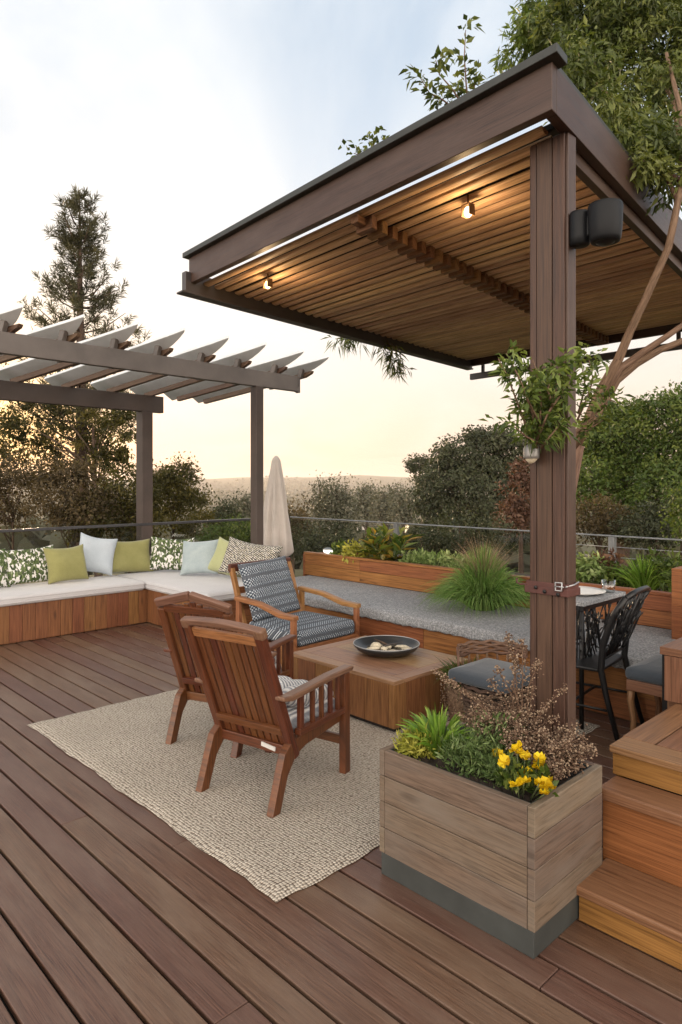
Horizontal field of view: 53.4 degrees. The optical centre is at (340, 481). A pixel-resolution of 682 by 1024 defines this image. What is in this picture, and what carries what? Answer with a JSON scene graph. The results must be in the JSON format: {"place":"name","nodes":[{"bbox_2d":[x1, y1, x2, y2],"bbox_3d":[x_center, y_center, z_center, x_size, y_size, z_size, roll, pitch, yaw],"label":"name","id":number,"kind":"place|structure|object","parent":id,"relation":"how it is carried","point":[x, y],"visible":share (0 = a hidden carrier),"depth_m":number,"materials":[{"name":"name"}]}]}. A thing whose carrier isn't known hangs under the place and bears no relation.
{"place":"outdoors","nodes":[
{"label":"outdoors","id":0,"kind":"place"},
{"bbox_2d":[1,475,664,584],"bbox_3d":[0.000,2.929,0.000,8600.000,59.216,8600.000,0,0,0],"label":"ground","id":1,"kind":"structure","parent":0,"point":[386,479],"depth_m":2191.45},
{"bbox_2d":[0,362,25,459],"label":"broad tree","id":2,"kind":"object","parent":1,"relation":"on","point":[10,427],"visible":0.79,"depth_m":17.14,"materials":[{"name":"green plant"}]},
{"bbox_2d":[0,441,61,584],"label":"wild bush","id":3,"kind":"object","parent":1,"relation":"on","point":[5,497],"visible":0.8,"depth_m":12.40,"materials":[{"name":"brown plant"}]},
{"bbox_2d":[0,402,135,576],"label":"broad tree","id":4,"kind":"object","parent":1,"relation":"on","point":[95,449],"visible":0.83,"depth_m":18.28,"materials":[{"name":"green plant"}]},
{"bbox_2d":[6,452,135,547],"bbox_3d":[-4.685,1.426,11.989,2.112,3.948,1.865,0,0,0],"label":"wild bush","id":5,"kind":"object","parent":1,"relation":"on","point":[53,480],"visible":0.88,"depth_m":11.70,"materials":[{"name":"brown plant"}]},
{"bbox_2d":[2,183,151,576],"bbox_3d":[-7.691,-2.627,19.778,5.403,12.321,5.390,0,0,0],"label":"pine tree","id":6,"kind":"object","parent":1,"relation":"on","point":[72,243],"visible":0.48,"depth_m":19.73,"materials":[{"name":"green plant"}]},
{"bbox_2d":[55,457,178,573],"bbox_3d":[-3.966,1.474,12.277,2.164,3.852,1.916,0,0,0],"label":"wild bush","id":7,"kind":"object","parent":1,"relation":"on","point":[124,500],"visible":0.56,"depth_m":12.04,"materials":[{"name":"green plant"}]},
{"bbox_2d":[0,824,248,1023],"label":"deck base","id":8,"kind":"object","parent":1,"relation":"on","point":[11,1014],"depth_m":2.26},
{"bbox_2d":[0,622,681,1023],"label":"deck","id":9,"kind":"structure","parent":8,"relation":"on","point":[214,940],"depth_m":2.41,"materials":[{"name":"brown wood"}]},
{"bbox_2d":[0,570,252,644],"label":"corner bench","id":10,"kind":"object","parent":9,"relation":"on","point":[34,611],"visible":0.66,"depth_m":7.18,"materials":[{"name":"brown wood"}]},
{"bbox_2d":[0,548,10,586],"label":"throw pillow","id":11,"kind":"object","parent":10,"relation":"on","point":[4,581],"visible":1,"depth_m":7.08,"materials":[{"name":"multicoloured fabric"}]},
{"bbox_2d":[5,545,53,584],"bbox_3d":[-3.394,0.909,7.343,0.634,0.408,0.191,-3,-20,-45],"label":"throw pillow","id":12,"kind":"object","parent":10,"relation":"on","point":[27,565],"visible":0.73,"depth_m":7.27,"materials":[{"name":"green fabric"}]},
{"bbox_2d":[43,544,88,583],"bbox_3d":[-3.025,0.903,7.484,0.438,0.408,0.184,-4,-18,-39],"label":"throw pillow","id":13,"kind":"object","parent":10,"relation":"on","point":[64,564],"visible":1,"depth_m":7.41,"materials":[{"name":"green fabric"}]},
{"bbox_2d":[79,532,117,575],"bbox_3d":[-2.855,0.852,7.909,0.429,0.454,0.187,15,-28,-28],"label":"throw pillow","id":14,"kind":"object","parent":10,"relation":"on","point":[99,554],"visible":0.84,"depth_m":7.85,"materials":[{"name":"white fabric"}]},
{"bbox_2d":[98,539,153,573],"bbox_3d":[-2.615,0.903,8.179,0.690,0.417,0.186,2,-22,-39],"label":"throw pillow","id":15,"kind":"object","parent":10,"relation":"on","point":[132,556],"visible":0.78,"depth_m":8.17,"materials":[{"name":"green fabric"}]},
{"bbox_2d":[150,536,194,569],"bbox_3d":[-2.093,0.897,8.388,0.541,0.426,0.192,2,-18,-3],"label":"throw pillow","id":16,"kind":"object","parent":10,"relation":"on","point":[166,554],"visible":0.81,"depth_m":8.31,"materials":[{"name":"multicoloured fabric"}]},
{"bbox_2d":[180,539,218,574],"bbox_3d":[-1.662,0.890,7.999,0.485,0.426,0.189,-4,-21,13],"label":"throw pillow","id":17,"kind":"object","parent":10,"relation":"on","point":[197,557],"visible":0.85,"depth_m":7.93,"materials":[{"name":"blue fabric"}]},
{"bbox_2d":[208,537,229,575],"bbox_3d":[-1.313,0.882,7.873,0.392,0.417,0.191,12,-18,22],"label":"throw pillow","id":18,"kind":"object","parent":10,"relation":"on","point":[216,561],"visible":0.45,"depth_m":7.84,"materials":[{"name":"yellow fabric"}]},
{"bbox_2d":[218,537,282,574],"bbox_3d":[-1.009,0.864,7.562,0.653,0.426,0.184,9,-24,14],"label":"throw pillow","id":19,"kind":"object","parent":10,"relation":"on","point":[238,551],"visible":0.57,"depth_m":7.54,"materials":[{"name":"beige fabric"}]},
{"bbox_2d":[0,518,289,556],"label":"glass railing","id":20,"kind":"object","parent":9,"relation":"on","point":[104,526],"visible":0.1,"depth_m":8.27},
{"bbox_2d":[0,304,328,572],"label":"fin pergola","id":21,"kind":"object","parent":9,"relation":"on","point":[198,374],"visible":0.98,"depth_m":7.77,"materials":[{"name":"brown wood"}]},
{"bbox_2d":[263,456,293,556],"bbox_3d":[-0.843,0.632,8.885,0.451,1.935,0.455,0,0,0],"label":"closed parasol","id":22,"kind":"object","parent":9,"relation":"on","point":[276,528],"visible":0.79,"depth_m":8.77,"materials":[{"name":"beige fabric"}]},
{"bbox_2d":[27,689,598,902],"bbox_3d":[-0.179,1.591,4.443,2.712,0.016,2.635,0,0,-44],"label":"rug","id":23,"kind":"object","parent":9,"relation":"on","point":[324,823],"visible":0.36,"depth_m":3.52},
{"bbox_2d":[154,591,296,757],"bbox_3d":[-0.718,1.111,4.237,0.596,0.954,0.767,0,0,25],"label":"lounge chair","id":24,"kind":"object","parent":23,"relation":"on","point":[184,665],"visible":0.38,"depth_m":4.11,"materials":[{"name":"brown wood"}]},
{"bbox_2d":[180,616,353,817],"bbox_3d":[-0.382,1.126,3.565,0.596,0.923,0.757,0,0,33],"label":"lounge chair","id":25,"kind":"object","parent":23,"relation":"on","point":[255,700],"visible":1,"depth_m":3.40,"materials":[{"name":"brown wood"}]},
{"bbox_2d":[228,556,360,665],"bbox_3d":[-0.431,1.144,6.021,0.905,0.887,0.824,0,0,43],"label":"armchair","id":26,"kind":"object","parent":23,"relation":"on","point":[273,598],"visible":0.88,"depth_m":5.95,"materials":[{"name":"fabric"}]},
{"bbox_2d":[294,636,467,731],"bbox_3d":[0.267,1.423,4.896,0.800,0.330,1.020,0,0,-44],"label":"coffee table","id":27,"kind":"object","parent":23,"relation":"on","point":[388,693],"visible":0.56,"depth_m":4.51,"materials":[{"name":"brown wood"}]},
{"bbox_2d":[353,635,419,657],"bbox_3d":[0.332,1.218,4.959,0.488,0.081,0.488,0,0,0],"label":"fire bowl","id":28,"kind":"object","parent":27,"relation":"on","point":[361,644],"visible":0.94,"depth_m":5.03,"materials":[{"name":"black metal"}]},
{"bbox_2d":[367,644,403,650],"bbox_3d":[0.334,1.230,4.958,0.310,0.043,0.264,0,0,0],"label":"ash bed","id":29,"kind":"object","parent":28,"relation":"in","point":[395,648],"visible":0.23,"depth_m":4.97,"materials":[{"name":"grey"}]},
{"bbox_2d":[366,647,379,649],"bbox_3d":[0.233,1.218,4.938,0.111,0.031,0.036,-8,-12,17],"label":"pebble","id":30,"kind":"object","parent":29,"relation":"on","point":[374,648],"visible":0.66,"depth_m":4.92,"materials":[{"name":"beige stone"}]},
{"bbox_2d":[370,642,382,646],"bbox_3d":[0.261,1.219,5.019,0.097,0.060,0.060,3,-10,-6],"label":"pebble","id":31,"kind":"object","parent":29,"relation":"on","point":[375,644],"visible":0.63,"depth_m":5.00,"materials":[{"name":"beige stone"}]},
{"bbox_2d":[395,645,408,647],"bbox_3d":[0.451,1.218,4.999,0.121,0.031,0.083,10,-12,-28],"label":"pebble","id":32,"kind":"object","parent":29,"relation":"on","point":[401,646],"visible":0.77,"depth_m":4.97,"materials":[{"name":"beige stone"}]},
{"bbox_2d":[431,651,479,722],"bbox_3d":[0.838,1.361,4.427,0.509,0.454,0.502,0,0,0],"label":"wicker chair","id":33,"kind":"object","parent":23,"relation":"on","point":[453,696],"depth_m":4.36,"materials":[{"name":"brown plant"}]},
{"bbox_2d":[448,639,529,724],"bbox_3d":[0.945,1.306,4.170,0.467,0.571,0.459,0,0,-44],"label":"wicker chair","id":34,"kind":"object","parent":23,"relation":"on","point":[472,677],"visible":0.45,"depth_m":4.08,"materials":[{"name":"brown wicker"}]},
{"bbox_2d":[576,589,625,729],"bbox_3d":[1.648,1.185,4.665,0.682,0.830,0.370,0,0,-44],"label":"dining table","id":35,"kind":"object","parent":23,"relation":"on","point":[586,603],"visible":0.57,"depth_m":4.42,"materials":[{"name":"metal"}]},
{"bbox_2d":[579,586,605,594],"bbox_3d":[1.628,0.758,4.680,0.374,0.023,0.374,0,0,0],"label":"serving plate","id":36,"kind":"object","parent":35,"relation":"on","point":[585,590],"visible":0.37,"depth_m":4.70,"materials":[{"name":"white ceramic"}]},
{"bbox_2d":[177,42,681,747],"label":"slatted pergola","id":37,"kind":"object","parent":9,"relation":"on","point":[423,270],"visible":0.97,"depth_m":3.96,"materials":[{"name":"wood"}]},
{"bbox_2d":[263,273,272,288],"bbox_3d":[-0.540,-1.484,5.014,0.048,0.123,0.056,0,0,-40],"label":"pergola lamp","id":38,"kind":"object","parent":37,"relation":"hanging from","point":[267,282],"visible":1,"depth_m":5.00,"materials":[{"name":"white glass"}]},
{"bbox_2d":[338,125,389,158],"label":"roof seedling","id":39,"kind":"object","parent":37,"relation":"on","point":[374,139],"visible":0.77,"depth_m":4.32,"materials":[{"name":"green plant"}]},
{"bbox_2d":[320,335,416,385],"bbox_3d":[0.293,-1.301,7.200,1.047,0.618,0.365,0,0,0],"label":"hanging foliage","id":40,"kind":"object","parent":37,"relation":"hanging from","point":[390,358],"visible":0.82,"depth_m":7.19,"materials":[{"name":"green plant"}]},
{"bbox_2d":[399,14,493,110],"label":"roof shrub sprigs","id":41,"kind":"object","parent":37,"relation":"on","point":[460,90],"visible":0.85,"depth_m":3.67,"materials":[{"name":"green plant"}]},
{"bbox_2d":[461,195,474,218],"bbox_3d":[0.685,-1.484,3.660,0.048,0.123,0.056,0,0,-40],"label":"pergola lamp","id":42,"kind":"object","parent":37,"relation":"hanging from","point":[468,209],"visible":1,"depth_m":3.65,"materials":[{"name":"white glass"}]},
{"bbox_2d":[523,444,539,463],"bbox_3d":[0.849,-0.121,3.010,0.089,0.086,0.070,0,0,-44],"label":"post downlight","id":43,"kind":"object","parent":37,"relation":"attached to","point":[534,457],"visible":0.81,"depth_m":2.98,"materials":[{"name":"white glass"}]},
{"bbox_2d":[516,578,579,597],"bbox_3d":[0.924,0.470,3.050,0.128,0.064,0.269,0,0,-44],"label":"post strap","id":44,"kind":"object","parent":37,"relation":"attached to","point":[557,590],"visible":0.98,"depth_m":2.98,"materials":[{"name":"leather"}]},
{"bbox_2d":[479,339,635,456],"bbox_3d":[1.012,-0.391,3.004,0.426,0.593,1.010,0,0,43],"label":"post vine","id":45,"kind":"object","parent":37,"relation":"attached to","point":[539,417],"visible":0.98,"depth_m":2.82,"materials":[{"name":"green plant"}]},
{"bbox_2d":[569,198,622,248],"bbox_3d":[1.088,-1.086,2.899,0.142,0.180,0.226,0,0,-44],"label":"outdoor speaker","id":46,"kind":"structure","parent":37,"relation":"attached to","point":[598,223],"depth_m":2.83,"materials":[{"name":"black plastic"}]},
{"bbox_2d":[288,575,675,722],"bbox_3d":[0.955,1.373,6.163,1.053,0.455,4.950,0,0,-44],"label":"stone bench","id":47,"kind":"object","parent":9,"relation":"on","point":[387,611],"visible":0.41,"depth_m":5.70,"materials":[{"name":"stone"}]},
{"bbox_2d":[412,534,529,619],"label":"ornamental grass","id":48,"kind":"object","parent":47,"relation":"on","point":[481,584],"depth_m":5.96,"materials":[{"name":"green plant"}]},
{"bbox_2d":[290,516,681,561],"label":"cable railing","id":49,"kind":"object","parent":9,"relation":"on","point":[612,540],"visible":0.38,"depth_m":6.88,"materials":[{"name":"grey metal"}]},
{"bbox_2d":[303,551,671,629],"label":"retaining wall","id":50,"kind":"structure","parent":9,"relation":"on","point":[656,609],"depth_m":7.20,"materials":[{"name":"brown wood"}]},
{"bbox_2d":[323,548,332,553],"bbox_3d":[-0.158,0.907,8.348,0.132,0.185,0.132,0,0,0],"label":"garden light","id":51,"kind":"object","parent":50,"relation":"on","point":[327,550],"visible":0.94,"depth_m":8.30,"materials":[{"name":"grey metal"}]},
{"bbox_2d":[329,538,346,554],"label":"bed plant","id":52,"kind":"object","parent":50,"relation":"on","point":[336,550],"visible":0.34,"depth_m":8.26,"materials":[{"name":"green plant"}]},
{"bbox_2d":[336,539,374,563],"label":"yellow shrub","id":53,"kind":"object","parent":50,"relation":"on","point":[353,549],"visible":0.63,"depth_m":7.91,"materials":[{"name":"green plant"}]},
{"bbox_2d":[358,522,424,560],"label":"broadleaf shrub","id":54,"kind":"object","parent":50,"relation":"on","point":[380,542],"visible":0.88,"depth_m":7.66,"materials":[{"name":"green plant"}]},
{"bbox_2d":[398,548,435,563],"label":"bed plant","id":55,"kind":"object","parent":50,"relation":"on","point":[415,556],"visible":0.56,"depth_m":7.36,"materials":[{"name":"green plant"}]},
{"bbox_2d":[420,550,452,566],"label":"bed plant","id":56,"kind":"object","parent":50,"relation":"on","point":[440,560],"visible":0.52,"depth_m":7.15,"materials":[{"name":"green plant"}]},
{"bbox_2d":[444,550,472,567],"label":"bed plant","id":57,"kind":"object","parent":50,"relation":"on","point":[453,565],"visible":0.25,"depth_m":6.93,"materials":[{"name":"green plant"}]},
{"bbox_2d":[576,551,617,583],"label":"variegated shrub","id":58,"kind":"object","parent":50,"relation":"on","point":[585,571],"visible":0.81,"depth_m":6.27,"materials":[{"name":"green plant"}]},
{"bbox_2d":[590,547,629,584],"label":"russet plant","id":59,"kind":"object","parent":50,"relation":"on","point":[612,557],"visible":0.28,"depth_m":6.35,"materials":[{"name":"brown plant"}]},
{"bbox_2d":[595,560,636,587],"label":"bed bush","id":60,"kind":"object","parent":50,"relation":"on","point":[610,580],"visible":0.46,"depth_m":6.18,"materials":[{"name":"green plant"}]},
{"bbox_2d":[606,551,670,590],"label":"bright grass","id":61,"kind":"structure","parent":50,"relation":"on","point":[636,579],"depth_m":5.89,"materials":[{"name":"green plant"}]},
{"bbox_2d":[632,545,681,591],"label":"bed bush","id":62,"kind":"object","parent":50,"relation":"on","point":[667,563],"visible":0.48,"depth_m":5.86,"materials":[{"name":"green plant"}]},
{"bbox_2d":[380,721,601,958],"bbox_3d":[0.580,1.346,2.688,0.500,0.509,0.705,0,0,-44],"label":"planter box","id":63,"kind":"object","parent":9,"relation":"on","point":[504,865],"visible":0.69,"depth_m":2.45,"materials":[{"name":"wood"}]},
{"bbox_2d":[392,722,441,760],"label":"feathery plant","id":64,"kind":"object","parent":63,"relation":"in","point":[412,746],"visible":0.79,"depth_m":2.75,"materials":[{"name":"yellow plant"}]},
{"bbox_2d":[396,704,484,756],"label":"lance leaf plant","id":65,"kind":"object","parent":63,"relation":"on","point":[436,724],"visible":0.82,"depth_m":2.79,"materials":[{"name":"green plant"}]},
{"bbox_2d":[434,725,505,778],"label":"feathery plant","id":66,"kind":"object","parent":63,"relation":"in","point":[466,749],"visible":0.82,"depth_m":2.61,"materials":[{"name":"green plant"}]},
{"bbox_2d":[451,692,530,751],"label":"dry seed shrub","id":67,"kind":"object","parent":63,"relation":"on","point":[489,715],"visible":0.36,"depth_m":2.78,"materials":[{"name":"brown plant"}]},
{"bbox_2d":[453,707,528,760],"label":"feathery plant","id":68,"kind":"object","parent":63,"relation":"in","point":[493,738],"visible":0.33,"depth_m":2.71,"materials":[{"name":"green plant"}]},
{"bbox_2d":[430,631,567,731],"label":"tall seed stems","id":69,"kind":"object","parent":63,"relation":"on","point":[543,710],"visible":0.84,"depth_m":2.77,"materials":[{"name":"brown plant"}]},
{"bbox_2d":[474,744,539,791],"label":"feathery plant","id":70,"kind":"object","parent":63,"relation":"in","point":[488,769],"visible":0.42,"depth_m":2.52,"materials":[{"name":"green plant"}]},
{"bbox_2d":[491,740,558,801],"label":"yellow flower plant","id":71,"kind":"object","parent":63,"relation":"on","point":[518,780],"visible":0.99,"depth_m":2.39,"materials":[{"name":"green plant"}]},
{"bbox_2d":[499,709,597,779],"bbox_3d":[0.806,1.057,2.625,0.369,0.256,0.385,0,0,36],"label":"dry seed shrub","id":72,"kind":"object","parent":63,"relation":"in","point":[563,755],"visible":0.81,"depth_m":2.57,"materials":[{"name":"brown plant"}]},
{"bbox_2d":[487,0,681,489],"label":"overhanging tree","id":73,"kind":"object","parent":9,"relation":"on","point":[603,42],"visible":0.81,"depth_m":4.01,"materials":[{"name":"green plant"}]},
{"bbox_2d":[529,585,650,740],"bbox_3d":[1.617,1.126,4.376,0.652,0.957,0.573,0,0,40],"label":"dining chair","id":74,"kind":"object","parent":9,"relation":"on","point":[602,659],"visible":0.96,"depth_m":4.16,"materials":[{"name":"black metal"}]},
{"bbox_2d":[577,776,681,969],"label":"deck steps","id":75,"kind":"structure","parent":9,"relation":"on","point":[629,890],"depth_m":2.48,"materials":[{"name":"brown wood"}]},
{"bbox_2d":[625,655,661,730],"bbox_3d":[1.970,1.347,4.066,0.460,0.518,0.368,0,0,-44],"label":"cushioned stool","id":76,"kind":"object","parent":9,"relation":"on","point":[644,676],"visible":0.69,"depth_m":4.00,"materials":[{"name":"grey fabric"}]},
{"bbox_2d":[613,753,681,794],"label":"raised deck fascia","id":77,"kind":"structure","parent":9,"relation":"on","point":[649,773],"depth_m":2.69,"materials":[{"name":"brown wood"}]},
{"bbox_2d":[625,777,681,795],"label":"raised deck base","id":78,"kind":"object","parent":9,"relation":"on","point":[653,786],"depth_m":2.71,"materials":[{"name":"brown wood"}]},
{"bbox_2d":[609,703,681,772],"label":"raised deck","id":79,"kind":"structure","parent":78,"relation":"on","point":[656,740],"depth_m":2.81,"materials":[{"name":"brown wood"}]},
{"bbox_2d":[660,637,681,711],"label":"knee wall","id":80,"kind":"structure","parent":9,"relation":"on","point":[671,652],"depth_m":3.31,"materials":[{"name":"brown wood"}]},
{"bbox_2d":[672,566,681,639],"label":"wooden end panel","id":81,"kind":"object","parent":80,"relation":"on","point":[676,603],"visible":0.61,"depth_m":4.93,"materials":[{"name":"brown wood"}]},
{"bbox_2d":[128,451,220,538],"bbox_3d":[-3.158,1.407,13.009,1.827,3.986,1.480,0,0,0],"label":"wild bush","id":82,"kind":"object","parent":1,"relation":"on","point":[184,497],"visible":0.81,"depth_m":12.78,"materials":[{"name":"green plant"}]},
{"bbox_2d":[197,491,243,574],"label":"bush","id":83,"kind":"object","parent":1,"relation":"on","point":[223,510],"visible":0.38,"depth_m":21.84,"materials":[{"name":"green plant"}]},
{"bbox_2d":[195,513,250,542],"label":"wild bush","id":84,"kind":"object","parent":1,"relation":"on","point":[244,534],"visible":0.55,"depth_m":11.81,"materials":[{"name":"green plant"}]},
{"bbox_2d":[229,486,250,528],"bbox_3d":[-3.419,1.912,24.056,1.800,3.523,1.737,0,0,0],"label":"tree","id":85,"kind":"object","parent":1,"relation":"on","point":[246,504],"visible":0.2,"depth_m":23.85,"materials":[{"name":"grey plant"}]},
{"bbox_2d":[287,490,320,575],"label":"wild bush","id":86,"kind":"object","parent":1,"relation":"on","point":[299,511],"visible":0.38,"depth_m":21.82,"materials":[{"name":"green plant"}]},
{"bbox_2d":[304,470,338,527],"bbox_3d":[-0.751,1.621,23.968,1.263,4.078,1.286,0,0,-40],"label":"tree","id":87,"kind":"object","parent":1,"relation":"on","point":[313,485],"visible":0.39,"depth_m":23.94,"materials":[{"name":"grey plant"}]},
{"bbox_2d":[290,516,367,565],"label":"wild bush","id":88,"kind":"object","parent":1,"relation":"on","point":[311,544],"visible":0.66,"depth_m":12.75,"materials":[{"name":"green plant"}]},
{"bbox_2d":[312,472,365,539],"bbox_3d":[-0.138,1.615,22.013,1.848,3.886,1.766,0,0,0],"label":"tree","id":89,"kind":"object","parent":1,"relation":"on","point":[336,510],"visible":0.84,"depth_m":21.77,"materials":[{"name":"green plant"}]},
{"bbox_2d":[0,475,679,574],"bbox_3d":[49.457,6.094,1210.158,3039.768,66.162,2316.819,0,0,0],"label":"woods","id":90,"kind":"object","parent":1,"relation":"on","point":[36,539],"visible":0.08,"depth_m":73.09,"materials":[{"name":"green plant"}]},
{"bbox_2d":[348,478,381,547],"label":"tree","id":91,"kind":"object","parent":1,"relation":"on","point":[361,499],"visible":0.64,"depth_m":69.51,"materials":[{"name":"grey plant"}]},
{"bbox_2d":[362,480,401,531],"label":"tree","id":92,"kind":"object","parent":1,"relation":"on","point":[377,498],"visible":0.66,"depth_m":59.63,"materials":[{"name":"green plant"}]},
{"bbox_2d":[383,479,420,555],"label":"tree","id":93,"kind":"object","parent":1,"relation":"on","point":[402,515],"visible":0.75,"depth_m":54.56,"materials":[{"name":"green plant"}]},
{"bbox_2d":[402,452,430,551],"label":"umbrella tree","id":94,"kind":"object","parent":1,"relation":"on","point":[412,465],"visible":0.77,"depth_m":41.87,"materials":[{"name":"green plant"}]},
{"bbox_2d":[402,505,521,561],"bbox_3d":[1.981,1.915,12.058,2.268,2.971,1.854,0,0,0],"label":"wild bush","id":95,"kind":"object","parent":1,"relation":"on","point":[442,539],"visible":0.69,"depth_m":11.84,"materials":[{"name":"green plant"}]},
{"bbox_2d":[399,421,529,557],"bbox_3d":[6.699,0.806,32.672,7.862,7.333,6.668,0,0,0],"label":"dark tree","id":96,"kind":"object","parent":1,"relation":"on","point":[482,469],"visible":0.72,"depth_m":31.61,"materials":[{"name":"green plant"}]},
{"bbox_2d":[490,456,529,573],"bbox_3d":[5.639,1.239,21.004,2.189,4.614,1.671,0,0,0],"label":"russet tree","id":97,"kind":"object","parent":1,"relation":"on","point":[517,509],"visible":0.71,"depth_m":20.86,"materials":[{"name":"brown plant"}]},
{"bbox_2d":[576,489,653,561],"bbox_3d":[4.609,1.763,11.969,1.904,3.275,1.447,0,0,0],"label":"wild bush","id":98,"kind":"object","parent":1,"relation":"on","point":[594,523],"visible":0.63,"depth_m":11.82,"materials":[{"name":"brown plant"}]},
{"bbox_2d":[576,397,680,565],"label":"green tree","id":99,"kind":"object","parent":1,"relation":"on","point":[600,463],"visible":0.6,"depth_m":16.73,"materials":[{"name":"green plant"}]},
{"bbox_2d":[606,481,681,566],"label":"wild bush","id":100,"kind":"object","parent":1,"relation":"on","point":[650,525],"visible":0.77,"depth_m":10.91,"materials":[{"name":"green plant"}]},
{"bbox_2d":[615,379,681,561],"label":"green tree","id":101,"kind":"object","parent":1,"relation":"on","point":[662,445],"visible":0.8,"depth_m":15.67,"materials":[{"name":"green plant"}]},
{"bbox_2d":[653,475,681,545],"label":"wild bush","id":102,"kind":"object","parent":1,"relation":"on","point":[676,519],"visible":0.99,"depth_m":9.53,"materials":[{"name":"green plant"}]},
{"bbox_2d":[0,0,681,479],"label":"sky","id":103,"kind":"structure","parent":0,"point":[188,119],"materials":[{"name":"white"}]},
{"label":"pebble","id":104,"kind":"object","parent":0,"visible":0},
{"bbox_2d":[383,642,402,646],"bbox_3d":[0.380,1.197,4.982,0.161,0.024,0.020,0,0,-23],"label":"stick","id":105,"kind":"object","parent":104,"relation":"on","point":[389,644],"visible":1,"depth_m":4.97,"materials":[{"name":"brown wood"}]}
]}

